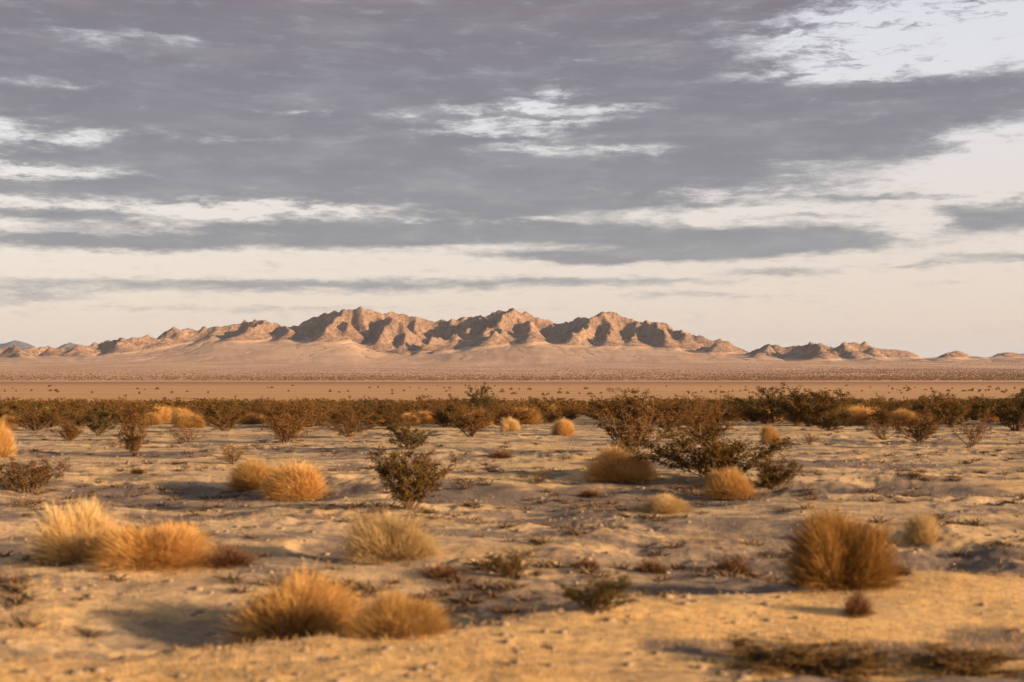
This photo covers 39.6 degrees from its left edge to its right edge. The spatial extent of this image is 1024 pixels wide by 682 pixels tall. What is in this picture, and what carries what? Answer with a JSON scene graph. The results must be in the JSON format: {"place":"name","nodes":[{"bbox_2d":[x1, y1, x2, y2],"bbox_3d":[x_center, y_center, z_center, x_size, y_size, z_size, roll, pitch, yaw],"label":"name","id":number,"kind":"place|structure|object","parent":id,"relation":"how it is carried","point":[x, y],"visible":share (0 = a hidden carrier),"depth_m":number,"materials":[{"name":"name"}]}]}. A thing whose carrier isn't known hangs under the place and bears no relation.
{"place":"outdoors","nodes":[
{"label":"outdoors","id":0,"kind":"place"},
{"bbox_2d":[0,340,76,348],"bbox_3d":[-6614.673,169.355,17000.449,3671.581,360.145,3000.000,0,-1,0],"label":"distant mountains","id":1,"kind":"structure","parent":0,"point":[19,344],"depth_m":16942.41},
{"bbox_2d":[0,343,1023,681],"bbox_3d":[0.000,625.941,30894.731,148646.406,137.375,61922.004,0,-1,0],"label":"ground","id":2,"kind":"structure","parent":0,"point":[126,629],"depth_m":20.78,"materials":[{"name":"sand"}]},
{"bbox_2d":[0,420,17,456],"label":"golden bush","id":3,"kind":"object","parent":2,"relation":"on","point":[6,446],"visible":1,"depth_m":36.58,"materials":[{"name":"orange plant"}]},
{"bbox_2d":[3,398,45,412],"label":"creosote bush","id":4,"kind":"object","parent":2,"relation":"on","point":[17,406],"visible":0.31,"depth_m":78.02,"materials":[{"name":"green plant"}]},
{"bbox_2d":[1,402,61,430],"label":"creosote bush","id":5,"kind":"object","parent":2,"relation":"on","point":[33,424],"visible":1,"depth_m":57.36,"materials":[{"name":"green plant"}]},
{"bbox_2d":[14,400,53,424],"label":"creosote bush","id":6,"kind":"object","parent":2,"relation":"on","point":[40,405],"visible":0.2,"depth_m":68.64,"materials":[{"name":"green plant"}]},
{"bbox_2d":[0,456,76,493],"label":"creosote bush","id":7,"kind":"object","parent":2,"relation":"on","point":[37,480],"visible":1,"depth_m":27.13,"materials":[{"name":"brown plant"}]},
{"bbox_2d":[33,406,77,426],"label":"creosote bush","id":8,"kind":"object","parent":2,"relation":"on","point":[46,412],"visible":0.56,"depth_m":64.05,"materials":[{"name":"brown plant"}]},
{"bbox_2d":[42,416,89,440],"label":"creosote bush","id":9,"kind":"object","parent":2,"relation":"on","point":[72,430],"visible":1,"depth_m":46.59,"materials":[{"name":"brown plant"}]},
{"bbox_2d":[48,400,96,421],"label":"creosote bush","id":10,"kind":"object","parent":2,"relation":"on","point":[71,405],"visible":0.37,"depth_m":74.75,"materials":[{"name":"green plant"}]},
{"bbox_2d":[20,493,132,565],"bbox_3d":[-4.698,2.024,15.472,1.652,0.796,1.340,-1,-1,26],"label":"pale bush","id":11,"kind":"object","parent":2,"relation":"on","point":[63,536],"visible":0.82,"depth_m":15.26,"materials":[{"name":"beige plant"}]},
{"bbox_2d":[61,407,94,425],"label":"creosote bush","id":12,"kind":"object","parent":2,"relation":"on","point":[78,420],"visible":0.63,"depth_m":67.96,"materials":[{"name":"brown plant"}]},
{"bbox_2d":[75,404,119,435],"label":"creosote bush","id":13,"kind":"object","parent":2,"relation":"on","point":[97,425],"visible":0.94,"depth_m":51.59,"materials":[{"name":"green plant"}]},
{"bbox_2d":[93,405,133,424],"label":"creosote bush","id":14,"kind":"object","parent":2,"relation":"on","point":[113,417],"visible":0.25,"depth_m":69.89,"materials":[{"name":"brown plant"}]},
{"bbox_2d":[106,411,150,455],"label":"creosote bush","id":15,"kind":"object","parent":2,"relation":"on","point":[131,441],"visible":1,"depth_m":36.89,"materials":[{"name":"brown plant"}]},
{"bbox_2d":[104,400,155,425],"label":"creosote bush","id":16,"kind":"object","parent":2,"relation":"on","point":[131,409],"visible":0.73,"depth_m":66.59,"materials":[{"name":"brown plant"}]},
{"bbox_2d":[76,516,227,572],"bbox_3d":[-3.652,2.112,15.077,1.549,0.563,1.945,0,-1,16],"label":"golden bush","id":17,"kind":"object","parent":2,"relation":"on","point":[178,544],"visible":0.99,"depth_m":14.74,"materials":[{"name":"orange plant"}]},
{"bbox_2d":[141,411,164,424],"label":"golden bush","id":18,"kind":"object","parent":2,"relation":"on","point":[156,419],"visible":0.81,"depth_m":70.00,"materials":[{"name":"yellow plant"}]},
{"bbox_2d":[148,404,173,422],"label":"golden bush","id":19,"kind":"object","parent":2,"relation":"on","point":[166,414],"visible":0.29,"depth_m":76.05,"materials":[{"name":"yellow plant"}]},
{"bbox_2d":[161,422,209,442],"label":"creosote bush","id":20,"kind":"object","parent":2,"relation":"on","point":[187,437],"visible":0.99,"depth_m":46.55,"materials":[{"name":"brown plant"}]},
{"bbox_2d":[170,410,207,427],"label":"golden bush","id":21,"kind":"object","parent":2,"relation":"on","point":[182,420],"visible":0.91,"depth_m":61.94,"materials":[{"name":"yellow plant"}]},
{"bbox_2d":[185,408,245,430],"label":"creosote bush","id":22,"kind":"object","parent":2,"relation":"on","point":[224,418],"visible":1,"depth_m":55.20,"materials":[{"name":"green plant"}]},
{"bbox_2d":[206,402,244,423],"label":"creosote bush","id":23,"kind":"object","parent":2,"relation":"on","point":[233,409],"visible":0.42,"depth_m":69.92,"materials":[{"name":"brown plant"}]},
{"bbox_2d":[206,444,253,463],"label":"creosote bush","id":24,"kind":"object","parent":2,"relation":"on","point":[231,455],"visible":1,"depth_m":33.96,"materials":[{"name":"brown plant"}]},
{"bbox_2d":[189,536,273,568],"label":"dead shrub","id":25,"kind":"object","parent":2,"relation":"on","point":[233,557],"visible":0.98,"depth_m":14.90,"materials":[{"name":"brown plant"}]},
{"bbox_2d":[222,455,282,490],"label":"golden bush","id":26,"kind":"object","parent":2,"relation":"on","point":[245,476],"visible":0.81,"depth_m":28.07,"materials":[{"name":"yellow plant"}]},
{"bbox_2d":[241,413,265,423],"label":"golden bush","id":27,"kind":"object","parent":2,"relation":"on","point":[248,420],"visible":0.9,"depth_m":70.25,"materials":[{"name":"brown plant"}]},
{"bbox_2d":[244,401,309,426],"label":"creosote bush","id":28,"kind":"object","parent":2,"relation":"on","point":[275,413],"visible":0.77,"depth_m":62.38,"materials":[{"name":"brown plant"}]},
{"bbox_2d":[247,459,336,500],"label":"golden bush","id":29,"kind":"object","parent":2,"relation":"on","point":[294,482],"visible":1,"depth_m":26.47,"materials":[{"name":"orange plant"}]},
{"bbox_2d":[210,557,376,645],"bbox_3d":[-1.697,2.259,12.207,1.527,0.752,1.797,-1,-1,21],"label":"golden bush","id":30,"kind":"object","parent":2,"relation":"on","point":[300,607],"visible":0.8,"depth_m":11.96,"materials":[{"name":"yellow plant"}]},
{"bbox_2d":[260,408,328,442],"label":"creosote bush","id":31,"kind":"object","parent":2,"relation":"on","point":[280,430],"visible":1,"depth_m":46.46,"materials":[{"name":"brown plant"}]},
{"bbox_2d":[265,398,323,426],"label":"creosote bush","id":32,"kind":"object","parent":2,"relation":"on","point":[310,413],"visible":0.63,"depth_m":63.15,"materials":[{"name":"brown plant"}]},
{"bbox_2d":[329,402,361,423],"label":"creosote bush","id":33,"kind":"object","parent":2,"relation":"on","point":[336,416],"visible":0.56,"depth_m":71.23,"materials":[{"name":"brown plant"}]},
{"bbox_2d":[316,409,385,436],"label":"creosote bush","id":34,"kind":"object","parent":2,"relation":"on","point":[350,424],"visible":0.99,"depth_m":49.21,"materials":[{"name":"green plant"}]},
{"bbox_2d":[343,397,410,425],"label":"creosote bush","id":35,"kind":"object","parent":2,"relation":"on","point":[380,406],"visible":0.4,"depth_m":67.45,"materials":[{"name":"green plant"}]},
{"bbox_2d":[329,506,447,564],"bbox_3d":[-1.466,2.336,17.318,1.413,0.763,1.742,-1,-1,21],"label":"pale bush","id":36,"kind":"object","parent":2,"relation":"on","point":[384,540],"visible":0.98,"depth_m":17.10,"materials":[{"name":"beige plant"}]},
{"bbox_2d":[354,407,427,428],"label":"creosote bush","id":37,"kind":"object","parent":2,"relation":"on","point":[393,419],"visible":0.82,"depth_m":59.72,"materials":[{"name":"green plant"}]},
{"bbox_2d":[331,585,460,640],"bbox_3d":[-0.880,2.146,11.349,1.009,0.472,1.040,0,-1,12],"label":"golden bush","id":38,"kind":"object","parent":2,"relation":"on","point":[390,615],"visible":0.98,"depth_m":11.25,"materials":[{"name":"yellow plant"}]},
{"bbox_2d":[375,398,427,416],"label":"creosote bush","id":39,"kind":"object","parent":2,"relation":"on","point":[407,407],"visible":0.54,"depth_m":67.73,"materials":[{"name":"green plant"}]},
{"bbox_2d":[384,419,437,449],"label":"creosote bush","id":40,"kind":"object","parent":2,"relation":"on","point":[411,441],"visible":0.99,"depth_m":39.89,"materials":[{"name":"green plant"}]},
{"bbox_2d":[384,395,440,412],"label":"creosote bush","id":41,"kind":"object","parent":2,"relation":"on","point":[425,402],"visible":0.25,"depth_m":69.85,"materials":[{"name":"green plant"}]},
{"bbox_2d":[365,443,467,510],"bbox_3d":[-1.709,2.237,23.268,1.483,1.133,1.746,1,-2,-44],"label":"creosote bush","id":42,"kind":"object","parent":2,"relation":"on","point":[402,492],"visible":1,"depth_m":22.99,"materials":[{"name":"green plant"}]},
{"bbox_2d":[418,409,437,424],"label":"golden bush","id":43,"kind":"object","parent":2,"relation":"on","point":[428,420],"visible":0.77,"depth_m":68.41,"materials":[{"name":"yellow plant"}]},
{"bbox_2d":[427,401,459,426],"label":"creosote bush","id":44,"kind":"object","parent":2,"relation":"on","point":[434,416],"visible":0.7,"depth_m":64.13,"materials":[{"name":"brown plant"}]},
{"bbox_2d":[415,558,476,581],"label":"dead shrub","id":45,"kind":"object","parent":2,"relation":"on","point":[440,572],"visible":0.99,"depth_m":14.29,"materials":[{"name":"brown plant"}]},
{"bbox_2d":[433,400,474,426],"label":"creosote bush","id":46,"kind":"object","parent":2,"relation":"on","point":[455,406],"visible":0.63,"depth_m":63.91,"materials":[{"name":"brown plant"}]},
{"bbox_2d":[446,403,494,436],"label":"creosote bush","id":47,"kind":"object","parent":2,"relation":"on","point":[474,426],"visible":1,"depth_m":49.87,"materials":[{"name":"brown plant"}]},
{"bbox_2d":[446,381,498,409],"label":"creosote bush","id":48,"kind":"object","parent":2,"relation":"on","point":[475,400],"visible":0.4,"depth_m":79.65,"materials":[{"name":"green plant"}]},
{"bbox_2d":[483,448,517,458],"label":"dead shrub","id":49,"kind":"object","parent":2,"relation":"on","point":[500,454],"visible":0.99,"depth_m":36.45,"materials":[{"name":"brown plant"}]},
{"bbox_2d":[0,393,1011,416],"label":"creosote scrub","id":50,"kind":"object","parent":2,"relation":"on","point":[180,403],"visible":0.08,"depth_m":110.68,"materials":[{"name":"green plant"}]},
{"bbox_2d":[499,417,521,431],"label":"pale bush","id":51,"kind":"object","parent":2,"relation":"on","point":[511,425],"visible":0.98,"depth_m":57.25,"materials":[{"name":"yellow plant"}]},
{"bbox_2d":[477,547,544,579],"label":"creosote bush","id":52,"kind":"object","parent":2,"relation":"on","point":[510,570],"visible":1,"depth_m":14.34,"materials":[{"name":"green plant"}]},
{"bbox_2d":[0,421,1023,681],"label":"stones","id":53,"kind":"object","parent":2,"relation":"on","point":[410,649],"visible":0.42,"depth_m":12.50,"materials":[{"name":"stone"}]},
{"bbox_2d":[0,348,1023,380],"bbox_3d":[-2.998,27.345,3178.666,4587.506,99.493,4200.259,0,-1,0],"label":"fan scrub","id":54,"kind":"object","parent":2,"relation":"on","point":[821,376],"visible":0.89,"depth_m":1417.14,"materials":[{"name":"plant"}]},
{"bbox_2d":[488,402,535,422],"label":"creosote bush","id":55,"kind":"object","parent":2,"relation":"on","point":[503,412],"visible":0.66,"depth_m":63.34,"materials":[{"name":"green plant"}]},
{"bbox_2d":[0,422,1023,640],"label":"dead litter","id":56,"kind":"object","parent":2,"relation":"on","point":[439,592],"visible":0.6,"depth_m":20.78,"materials":[{"name":"plant"}]},
{"bbox_2d":[495,404,539,426],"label":"creosote bush","id":57,"kind":"object","parent":2,"relation":"on","point":[520,421],"visible":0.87,"depth_m":62.97,"materials":[{"name":"brown plant"}]},
{"bbox_2d":[513,406,544,424],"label":"golden bush","id":58,"kind":"object","parent":2,"relation":"on","point":[536,420],"visible":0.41,"depth_m":72.51,"materials":[{"name":"yellow plant"}]},
{"bbox_2d":[515,392,557,422],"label":"creosote bush","id":59,"kind":"object","parent":2,"relation":"on","point":[546,408],"visible":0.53,"depth_m":74.75,"materials":[{"name":"brown plant"}]},
{"bbox_2d":[518,466,554,483],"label":"creosote bush","id":60,"kind":"object","parent":2,"relation":"on","point":[540,479],"visible":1,"depth_m":29.07,"materials":[{"name":"brown plant"}]},
{"bbox_2d":[549,417,575,435],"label":"golden bush","id":61,"kind":"object","parent":2,"relation":"on","point":[563,428],"visible":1,"depth_m":52.77,"materials":[{"name":"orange plant"}]},
{"bbox_2d":[554,401,587,419],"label":"creosote bush","id":62,"kind":"object","parent":2,"relation":"on","point":[573,411],"visible":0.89,"depth_m":83.80,"materials":[{"name":"brown plant"}]},
{"bbox_2d":[566,554,602,570],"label":"dead shrub","id":63,"kind":"object","parent":2,"relation":"on","point":[586,564],"visible":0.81,"depth_m":16.29,"materials":[{"name":"brown plant"}]},
{"bbox_2d":[554,570,640,611],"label":"creosote bush","id":64,"kind":"object","parent":2,"relation":"on","point":[599,596],"visible":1,"depth_m":12.11,"materials":[{"name":"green plant"}]},
{"bbox_2d":[581,404,617,420],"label":"creosote bush","id":65,"kind":"object","parent":2,"relation":"on","point":[592,412],"visible":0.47,"depth_m":80.33,"materials":[{"name":"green plant"}]},
{"bbox_2d":[577,442,664,483],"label":"golden bush","id":66,"kind":"object","parent":2,"relation":"on","point":[613,464],"visible":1,"depth_m":29.86,"materials":[{"name":"brown plant"}]},
{"bbox_2d":[591,387,663,422],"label":"creosote bush","id":67,"kind":"object","parent":2,"relation":"on","point":[623,407],"visible":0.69,"depth_m":73.97,"materials":[{"name":"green plant"}]},
{"bbox_2d":[592,394,688,451],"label":"creosote bush","id":68,"kind":"object","parent":2,"relation":"on","point":[641,429],"visible":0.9,"depth_m":38.98,"materials":[{"name":"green plant"}]},
{"bbox_2d":[629,554,671,574],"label":"dead shrub","id":69,"kind":"object","parent":2,"relation":"on","point":[648,567],"visible":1,"depth_m":16.31,"materials":[{"name":"brown plant"}]},
{"bbox_2d":[628,397,684,423],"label":"creosote bush","id":70,"kind":"object","parent":2,"relation":"on","point":[663,407],"visible":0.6,"depth_m":70.84,"materials":[{"name":"brown plant"}]},
{"bbox_2d":[629,491,698,514],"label":"pale bush","id":71,"kind":"object","parent":2,"relation":"on","point":[663,503],"visible":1,"depth_m":22.05,"materials":[{"name":"beige plant"}]},
{"bbox_2d":[639,408,699,431],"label":"creosote bush","id":72,"kind":"object","parent":2,"relation":"on","point":[675,419],"visible":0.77,"depth_m":57.00,"materials":[{"name":"brown plant"}]},
{"bbox_2d":[664,411,743,440],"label":"creosote bush","id":73,"kind":"object","parent":2,"relation":"on","point":[707,425],"visible":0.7,"depth_m":46.83,"materials":[{"name":"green plant"}]},
{"bbox_2d":[679,395,729,424],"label":"creosote bush","id":74,"kind":"object","parent":2,"relation":"on","point":[707,412],"visible":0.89,"depth_m":64.59,"materials":[{"name":"brown plant"}]},
{"bbox_2d":[624,421,798,479],"bbox_3d":[4.029,2.285,29.299,3.215,1.275,3.253,1,-2,-40],"label":"creosote bush","id":75,"kind":"object","parent":2,"relation":"on","point":[714,453],"visible":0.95,"depth_m":28.94,"materials":[{"name":"green plant"}]},
{"bbox_2d":[691,394,741,422],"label":"creosote bush","id":76,"kind":"object","parent":2,"relation":"on","point":[720,405],"visible":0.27,"depth_m":72.35,"materials":[{"name":"brown plant"}]},
{"bbox_2d":[699,463,759,500],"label":"golden bush","id":77,"kind":"object","parent":2,"relation":"on","point":[728,485],"visible":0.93,"depth_m":27.13,"materials":[{"name":"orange plant"}]},
{"bbox_2d":[707,391,753,421],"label":"creosote bush","id":78,"kind":"object","parent":2,"relation":"on","point":[733,411],"visible":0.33,"depth_m":75.25,"materials":[{"name":"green plant"}]},
{"bbox_2d":[712,554,756,574],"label":"dead shrub","id":79,"kind":"object","parent":2,"relation":"on","point":[738,565],"visible":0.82,"depth_m":16.50,"materials":[{"name":"brown plant"}]},
{"bbox_2d":[720,381,802,423],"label":"creosote bush","id":80,"kind":"object","parent":2,"relation":"on","point":[778,413],"visible":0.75,"depth_m":69.58,"materials":[{"name":"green plant"}]},
{"bbox_2d":[758,422,781,442],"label":"golden bush","id":81,"kind":"object","parent":2,"relation":"on","point":[769,433],"visible":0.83,"depth_m":46.52,"materials":[{"name":"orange plant"}]},
{"bbox_2d":[748,450,806,489],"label":"creosote bush","id":82,"kind":"object","parent":2,"relation":"on","point":[771,477],"visible":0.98,"depth_m":28.55,"materials":[{"name":"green plant"}]},
{"bbox_2d":[761,388,853,425],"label":"creosote bush","id":83,"kind":"object","parent":2,"relation":"on","point":[829,400],"visible":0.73,"depth_m":64.37,"materials":[{"name":"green plant"}]},
{"bbox_2d":[785,390,837,425],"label":"creosote bush","id":84,"kind":"object","parent":2,"relation":"on","point":[810,414],"visible":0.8,"depth_m":63.76,"materials":[{"name":"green plant"}]},
{"bbox_2d":[804,408,853,430],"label":"creosote bush","id":85,"kind":"object","parent":2,"relation":"on","point":[834,421],"visible":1,"depth_m":56.49,"materials":[{"name":"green plant"}]},
{"bbox_2d":[767,496,917,590],"bbox_3d":[3.192,1.967,13.808,1.284,0.927,1.460,0,-1,-3],"label":"brown bush","id":86,"kind":"object","parent":2,"relation":"on","point":[839,553],"visible":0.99,"depth_m":13.57,"materials":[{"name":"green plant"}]},
{"bbox_2d":[838,586,878,618],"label":"dead shrub","id":87,"kind":"object","parent":2,"relation":"on","point":[857,606],"visible":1,"depth_m":12.33,"materials":[{"name":"brown plant"}]},
{"bbox_2d":[841,404,882,424],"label":"golden bush","id":88,"kind":"object","parent":2,"relation":"on","point":[857,413],"visible":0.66,"depth_m":68.38,"materials":[{"name":"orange plant"}]},
{"bbox_2d":[709,673,1023,681],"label":"gravel verge","id":89,"kind":"structure","parent":2,"relation":"on","point":[804,678],"depth_m":9.56,"materials":[{"name":"gravel"}]},
{"bbox_2d":[705,633,922,681],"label":"shrub","id":90,"kind":"object","parent":89,"relation":"on","point":[786,657],"visible":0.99,"depth_m":9.96,"materials":[{"name":"brown plant"}]},
{"bbox_2d":[890,641,1023,677],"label":"shrub","id":91,"kind":"object","parent":89,"relation":"on","point":[968,662],"visible":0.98,"depth_m":10.12,"materials":[{"name":"brown plant"}]},
{"bbox_2d":[859,393,906,423],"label":"creosote bush","id":92,"kind":"object","parent":2,"relation":"on","point":[877,403],"visible":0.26,"depth_m":69.92,"materials":[{"name":"brown plant"}]},
{"bbox_2d":[862,417,904,439],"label":"creosote bush","id":93,"kind":"object","parent":2,"relation":"on","point":[881,437],"visible":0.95,"depth_m":48.51,"materials":[{"name":"brown plant"}]},
{"bbox_2d":[863,402,905,424],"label":"creosote bush","id":94,"kind":"object","parent":2,"relation":"on","point":[883,413],"visible":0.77,"depth_m":67.55,"materials":[{"name":"brown plant"}]},
{"bbox_2d":[885,407,921,425],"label":"golden bush","id":95,"kind":"object","parent":2,"relation":"on","point":[898,416],"visible":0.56,"depth_m":64.95,"materials":[{"name":"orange plant"}]},
{"bbox_2d":[892,411,947,442],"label":"creosote bush","id":96,"kind":"object","parent":2,"relation":"on","point":[920,427],"visible":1,"depth_m":46.15,"materials":[{"name":"brown plant"}]},
{"bbox_2d":[898,511,942,544],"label":"pale bush","id":97,"kind":"object","parent":2,"relation":"on","point":[922,529],"visible":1,"depth_m":18.95,"materials":[{"name":"beige plant"}]},
{"bbox_2d":[904,389,965,422],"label":"creosote bush","id":98,"kind":"object","parent":2,"relation":"on","point":[933,404],"visible":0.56,"depth_m":68.58,"materials":[{"name":"brown plant"}]},
{"bbox_2d":[923,398,972,426],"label":"creosote bush","id":99,"kind":"object","parent":2,"relation":"on","point":[952,414],"visible":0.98,"depth_m":63.19,"materials":[{"name":"brown plant"}]},
{"bbox_2d":[941,398,981,423],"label":"creosote bush","id":100,"kind":"object","parent":2,"relation":"on","point":[970,413],"visible":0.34,"depth_m":71.82,"materials":[{"name":"brown plant"}]},
{"bbox_2d":[943,411,998,447],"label":"creosote bush","id":101,"kind":"object","parent":2,"relation":"on","point":[978,431],"visible":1,"depth_m":41.46,"materials":[{"name":"brown plant"}]},
{"bbox_2d":[960,395,1008,417],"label":"creosote bush","id":102,"kind":"object","parent":2,"relation":"on","point":[976,406],"visible":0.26,"depth_m":75.34,"materials":[{"name":"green plant"}]},
{"bbox_2d":[978,388,1023,430],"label":"creosote bush","id":103,"kind":"object","parent":2,"relation":"on","point":[1018,414],"visible":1,"depth_m":56.97,"materials":[{"name":"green plant"}]},
{"bbox_2d":[0,306,1023,362],"bbox_3d":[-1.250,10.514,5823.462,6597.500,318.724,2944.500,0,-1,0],"label":"mountains","id":104,"kind":"structure","parent":0,"point":[373,335],"depth_m":5714.90,"materials":[{"name":"stone"}]},
{"bbox_2d":[0,0,1023,357],"label":"sky","id":105,"kind":"structure","parent":0,"point":[750,175],"materials":[{"name":"grey"}]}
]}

